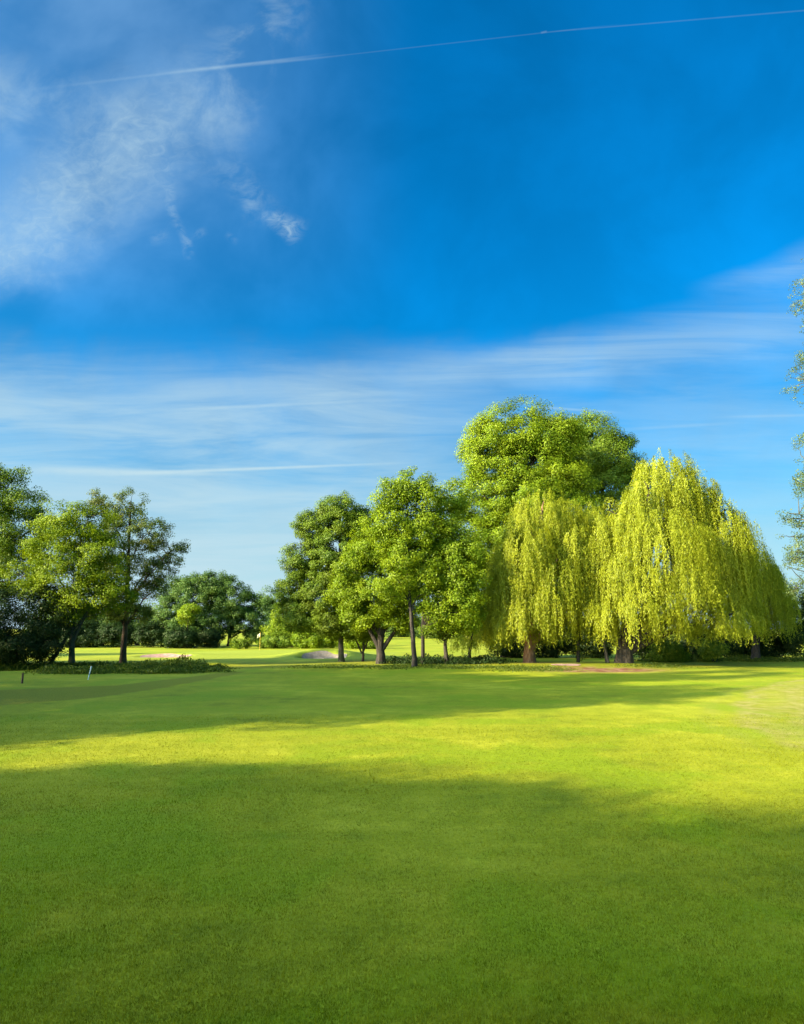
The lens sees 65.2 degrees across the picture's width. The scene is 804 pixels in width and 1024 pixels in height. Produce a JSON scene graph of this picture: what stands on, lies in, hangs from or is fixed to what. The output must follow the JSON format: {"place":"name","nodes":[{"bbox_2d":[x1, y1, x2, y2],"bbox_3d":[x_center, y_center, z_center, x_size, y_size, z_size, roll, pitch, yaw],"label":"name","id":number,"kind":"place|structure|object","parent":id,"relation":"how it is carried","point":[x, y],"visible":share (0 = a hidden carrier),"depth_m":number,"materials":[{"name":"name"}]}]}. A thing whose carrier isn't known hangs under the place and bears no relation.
{"place":"outdoors","nodes":[
{"label":"outdoors","id":0,"kind":"place"},
{"bbox_2d":[0,629,803,1023],"bbox_3d":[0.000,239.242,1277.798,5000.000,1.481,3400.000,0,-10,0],"label":"ground","id":1,"kind":"structure","parent":0,"point":[596,689],"depth_m":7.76,"materials":[{"name":"green plant"}]},
{"bbox_2d":[0,462,52,590],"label":"oak tree","id":2,"kind":"object","parent":1,"relation":"on","point":[9,542],"visible":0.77,"depth_m":40.18,"materials":[{"name":"green plant"}]},
{"bbox_2d":[0,576,80,665],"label":"holly bush","id":3,"kind":"object","parent":1,"relation":"on","point":[37,640],"visible":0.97,"depth_m":35.83,"materials":[{"name":"green plant"}]},
{"bbox_2d":[25,606,86,644],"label":"tree","id":4,"kind":"object","parent":1,"relation":"on","point":[58,620],"visible":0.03,"depth_m":109.20,"materials":[{"name":"green plant"}]},
{"bbox_2d":[0,497,142,663],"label":"maple tree","id":5,"kind":"object","parent":1,"relation":"on","point":[94,580],"visible":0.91,"depth_m":37.20,"materials":[{"name":"green plant"}]},
{"bbox_2d":[59,620,102,647],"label":"hedge bush","id":6,"kind":"object","parent":1,"relation":"on","point":[86,636],"visible":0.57,"depth_m":102.85,"materials":[{"name":"green plant"}]},
{"bbox_2d":[83,605,122,645],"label":"tree","id":7,"kind":"object","parent":1,"relation":"on","point":[101,621],"visible":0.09,"depth_m":111.11,"materials":[{"name":"green plant"}]},
{"bbox_2d":[93,621,137,647],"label":"hedge bush","id":8,"kind":"object","parent":1,"relation":"on","point":[110,637],"visible":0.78,"depth_m":102.71,"materials":[{"name":"green plant"}]},
{"bbox_2d":[0,653,242,674],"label":"weeds","id":9,"kind":"object","parent":1,"relation":"on","point":[147,667],"visible":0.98,"depth_m":32.63,"materials":[{"name":"green plant"}]},
{"bbox_2d":[78,485,190,662],"bbox_3d":[-18.088,4.075,41.694,7.921,11.899,4.377,0,-10,0],"label":"ash tree","id":10,"kind":"object","parent":1,"relation":"on","point":[153,584],"visible":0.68,"depth_m":41.57,"materials":[{"name":"green plant"}]},
{"bbox_2d":[123,599,154,645],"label":"tree","id":11,"kind":"object","parent":1,"relation":"on","point":[135,623],"visible":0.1,"depth_m":115.09,"materials":[{"name":"green plant"}]},
{"bbox_2d":[131,617,167,647],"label":"hedge bush","id":12,"kind":"object","parent":1,"relation":"on","point":[150,633],"visible":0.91,"depth_m":102.01,"materials":[{"name":"green plant"}]},
{"bbox_2d":[140,653,190,657],"bbox_3d":[-19.582,11.967,51.787,4.263,0.474,3.426,0,-10,0],"label":"sand bunker","id":13,"kind":"object","parent":1,"relation":"on","point":[162,655],"visible":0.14,"depth_m":52.91},
{"bbox_2d":[161,624,202,648],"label":"hedge bush","id":14,"kind":"object","parent":1,"relation":"on","point":[177,637],"visible":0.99,"depth_m":98.02,"materials":[{"name":"green plant"}]},
{"bbox_2d":[148,569,229,646],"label":"round tree","id":15,"kind":"object","parent":1,"relation":"on","point":[186,588],"visible":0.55,"depth_m":109.18,"materials":[{"name":"green plant"}]},
{"bbox_2d":[175,602,202,647],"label":"pale bush","id":16,"kind":"object","parent":1,"relation":"on","point":[188,611],"visible":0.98,"depth_m":102.11,"materials":[{"name":"green plant"}]},
{"bbox_2d":[195,627,224,647],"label":"hedge bush","id":17,"kind":"object","parent":1,"relation":"on","point":[211,637],"visible":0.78,"depth_m":102.86,"materials":[{"name":"green plant"}]},
{"bbox_2d":[194,570,269,645],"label":"round tree","id":18,"kind":"object","parent":1,"relation":"on","point":[231,613],"visible":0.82,"depth_m":110.94,"materials":[{"name":"green plant"}]},
{"bbox_2d":[229,637,251,648],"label":"hedge bush","id":19,"kind":"object","parent":1,"relation":"on","point":[239,643],"visible":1,"depth_m":97.53,"materials":[{"name":"green plant"}]},
{"bbox_2d":[250,585,290,633],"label":"tree","id":20,"kind":"object","parent":1,"relation":"on","point":[268,600],"visible":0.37,"depth_m":166.22,"materials":[{"name":"green plant"}]},
{"bbox_2d":[255,631,295,648],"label":"hedge bush","id":21,"kind":"object","parent":1,"relation":"on","point":[281,639],"visible":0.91,"depth_m":98.78,"materials":[{"name":"green plant"}]},
{"bbox_2d":[259,600,308,637],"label":"tree","id":22,"kind":"object","parent":1,"relation":"on","point":[274,628],"visible":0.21,"depth_m":105.22,"materials":[{"name":"green plant"}]},
{"bbox_2d":[291,632,325,648],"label":"hedge bush","id":23,"kind":"object","parent":1,"relation":"on","point":[301,641],"visible":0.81,"depth_m":96.89,"materials":[{"name":"green plant"}]},
{"bbox_2d":[302,651,346,658],"bbox_3d":[-6.173,11.674,49.604,3.623,1.329,2.998,0,-10,0],"label":"sand bunker","id":24,"kind":"object","parent":1,"relation":"on","point":[320,655],"visible":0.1,"depth_m":50.69},
{"bbox_2d":[273,490,376,661],"bbox_3d":[-4.864,4.369,43.590,7.687,12.071,5.520,5,-11,-23],"label":"hornbeam tree","id":25,"kind":"object","parent":1,"relation":"on","point":[311,582],"visible":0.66,"depth_m":42.80,"materials":[{"name":"green plant"}]},
{"bbox_2d":[317,631,337,647],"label":"hedge bush","id":26,"kind":"object","parent":1,"relation":"on","point":[327,643],"visible":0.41,"depth_m":97.31,"materials":[{"name":"green plant"}]},
{"bbox_2d":[344,639,368,648],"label":"hedge bush","id":27,"kind":"object","parent":1,"relation":"on","point":[351,645],"visible":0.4,"depth_m":94.79,"materials":[{"name":"green plant"}]},
{"bbox_2d":[335,623,387,660],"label":"elder tree","id":28,"kind":"object","parent":1,"relation":"on","point":[367,638],"visible":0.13,"depth_m":42.84,"materials":[{"name":"green plant"}]},
{"bbox_2d":[365,634,377,648],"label":"hedge bush","id":29,"kind":"object","parent":1,"relation":"on","point":[370,644],"visible":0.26,"depth_m":94.97,"materials":[{"name":"green plant"}]},
{"bbox_2d":[321,522,423,663],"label":"sycamore tree","id":30,"kind":"object","parent":1,"relation":"on","point":[357,594],"visible":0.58,"depth_m":39.46,"materials":[{"name":"green plant"}]},
{"bbox_2d":[385,619,414,636],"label":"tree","id":31,"kind":"object","parent":1,"relation":"on","point":[397,635],"visible":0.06,"depth_m":222.54,"materials":[{"name":"green plant"}]},
{"bbox_2d":[356,466,451,666],"bbox_3d":[0.157,3.027,35.844,5.535,11.557,3.474,0,-10,0],"label":"slender tree","id":32,"kind":"object","parent":1,"relation":"on","point":[407,493],"visible":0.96,"depth_m":35.55,"materials":[{"name":"green plant"}]},
{"bbox_2d":[415,614,455,638],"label":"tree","id":33,"kind":"object","parent":1,"relation":"on","point":[418,635],"visible":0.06,"depth_m":193.94,"materials":[{"name":"green plant"}]},
{"bbox_2d":[376,653,517,664],"bbox_3d":[2.771,8.992,38.723,9.206,0.912,7.588,0,-10,0],"label":"ground cover","id":34,"kind":"object","parent":1,"relation":"on","point":[464,659],"visible":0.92,"depth_m":37.93,"materials":[{"name":"green plant"}]},
{"bbox_2d":[412,476,492,662],"bbox_3d":[2.754,3.299,36.859,4.765,11.510,4.967,0,-10,0],"label":"lime tree","id":35,"kind":"object","parent":1,"relation":"on","point":[462,559],"visible":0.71,"depth_m":35.56,"materials":[{"name":"green plant"}]},
{"bbox_2d":[417,595,487,661],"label":"hawthorn tree","id":36,"kind":"object","parent":1,"relation":"on","point":[445,636],"visible":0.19,"depth_m":38.42,"materials":[{"name":"green plant"}]},
{"bbox_2d":[441,621,506,657],"bbox_3d":[5.468,9.213,45.993,5.258,3.351,3.323,0,-10,0],"label":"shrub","id":37,"kind":"object","parent":1,"relation":"on","point":[469,641],"visible":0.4,"depth_m":45.69,"materials":[{"name":"green plant"}]},
{"bbox_2d":[483,617,523,657],"bbox_3d":[8.398,9.633,49.072,3.478,3.900,3.552,-8,-13,36],"label":"shrub","id":38,"kind":"object","parent":1,"relation":"on","point":[518,651],"visible":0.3,"depth_m":48.12,"materials":[{"name":"green plant"}]},
{"bbox_2d":[435,394,604,656],"bbox_3d":[9.410,1.101,52.828,15.189,22.030,7.652,0,-10,0],"label":"chestnut tree","id":39,"kind":"object","parent":1,"relation":"on","point":[549,446],"visible":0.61,"depth_m":52.22,"materials":[{"name":"green plant"}]},
{"bbox_2d":[473,487,637,662],"bbox_3d":[9.507,3.732,38.640,10.876,11.230,8.330,0,-10,0],"label":"weeping willow","id":40,"kind":"object","parent":1,"relation":"on","point":[554,567],"visible":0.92,"depth_m":36.98,"materials":[{"name":"green plant"}]},
{"bbox_2d":[535,623,581,657],"bbox_3d":[12.020,9.789,50.075,4.488,4.243,3.817,0,-10,0],"label":"shrub","id":41,"kind":"object","parent":1,"relation":"on","point":[545,651],"visible":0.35,"depth_m":49.31,"materials":[{"name":"green plant"}]},
{"bbox_2d":[570,553,585,662],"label":"ivy clad tree","id":42,"kind":"object","parent":1,"relation":"on","point":[578,657],"visible":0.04,"depth_m":38.52,"materials":[{"name":"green plant"}]},
{"bbox_2d":[569,615,615,657],"bbox_3d":[15.226,9.770,50.157,3.959,4.091,3.563,-7,-13,33],"label":"shrub","id":43,"kind":"object","parent":1,"relation":"on","point":[592,651],"visible":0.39,"depth_m":49.13,"materials":[{"name":"green plant"}]},
{"bbox_2d":[588,560,611,662],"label":"leaning tree","id":44,"kind":"object","parent":1,"relation":"on","point":[605,653],"visible":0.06,"depth_m":37.65,"materials":[{"name":"brown plant"}]},
{"bbox_2d":[565,407,652,648],"bbox_3d":[18.919,1.531,58.661,10.532,23.491,7.514,4,-11,-20],"label":"tree","id":45,"kind":"object","parent":1,"relation":"on","point":[616,474],"visible":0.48,"depth_m":58.05,"materials":[{"name":"green plant"}]},
{"bbox_2d":[633,646,660,659],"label":"shrub","id":46,"kind":"object","parent":1,"relation":"on","point":[640,653],"visible":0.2,"depth_m":45.17,"materials":[{"name":"green plant"}]},
{"bbox_2d":[643,635,692,661],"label":"shrub","id":47,"kind":"object","parent":1,"relation":"on","point":[671,652],"visible":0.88,"depth_m":42.58,"materials":[{"name":"green plant"}]},
{"bbox_2d":[578,447,773,662],"bbox_3d":[15.405,2.375,38.097,12.857,13.662,9.345,5,-12,-27],"label":"weeping willow","id":48,"kind":"object","parent":1,"relation":"on","point":[703,552],"visible":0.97,"depth_m":36.20,"materials":[{"name":"green plant"}]},
{"bbox_2d":[667,627,715,658],"bbox_3d":[22.147,9.916,47.967,3.802,3.154,4.185,-9,-14,41],"label":"shrub","id":49,"kind":"object","parent":1,"relation":"on","point":[685,644],"visible":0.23,"depth_m":46.95,"materials":[{"name":"green plant"}]},
{"bbox_2d":[694,638,729,661],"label":"shrub","id":50,"kind":"object","parent":1,"relation":"on","point":[713,653],"visible":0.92,"depth_m":42.51,"materials":[{"name":"green plant"}]},
{"bbox_2d":[635,651,803,661],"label":"hedge","id":51,"kind":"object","parent":1,"relation":"on","point":[788,658],"depth_m":43.36,"materials":[{"name":"green plant"}]},
{"bbox_2d":[713,628,767,657],"bbox_3d":[25.240,9.674,46.920,4.396,3.218,3.671,0,-10,0],"label":"shrub","id":52,"kind":"object","parent":1,"relation":"on","point":[743,649],"visible":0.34,"depth_m":46.14,"materials":[{"name":"green plant"}]},
{"bbox_2d":[715,534,803,658],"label":"weeping willow","id":53,"kind":"object","parent":1,"relation":"on","point":[781,609],"visible":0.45,"depth_m":42.48,"materials":[{"name":"green plant"}]},
{"bbox_2d":[747,621,794,657],"bbox_3d":[27.464,9.421,46.982,3.630,3.401,3.200,0,-10,0],"label":"shrub","id":54,"kind":"object","parent":1,"relation":"on","point":[773,650],"visible":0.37,"depth_m":46.38,"materials":[{"name":"green plant"}]},
{"bbox_2d":[775,258,803,599],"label":"birch tree","id":55,"kind":"object","parent":1,"relation":"on","point":[798,551],"visible":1,"depth_m":32.52,"materials":[{"name":"green plant"}]},
{"bbox_2d":[775,583,803,655],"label":"shrub","id":56,"kind":"object","parent":1,"relation":"on","point":[796,645],"visible":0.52,"depth_m":45.71,"materials":[{"name":"green plant"}]},
{"bbox_2d":[0,0,803,628],"label":"sky","id":57,"kind":"structure","parent":0,"point":[261,261],"materials":[{"name":"blue"}]},
{"bbox_2d":[272,662,694,671],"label":"rough grass","id":58,"kind":"structure","parent":0,"point":[510,667],"depth_m":34.33,"materials":[{"name":"green plant"}]},
{"bbox_2d":[551,664,580,665],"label":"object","id":59,"kind":"structure","parent":0,"point":[567,664],"depth_m":35.06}
]}

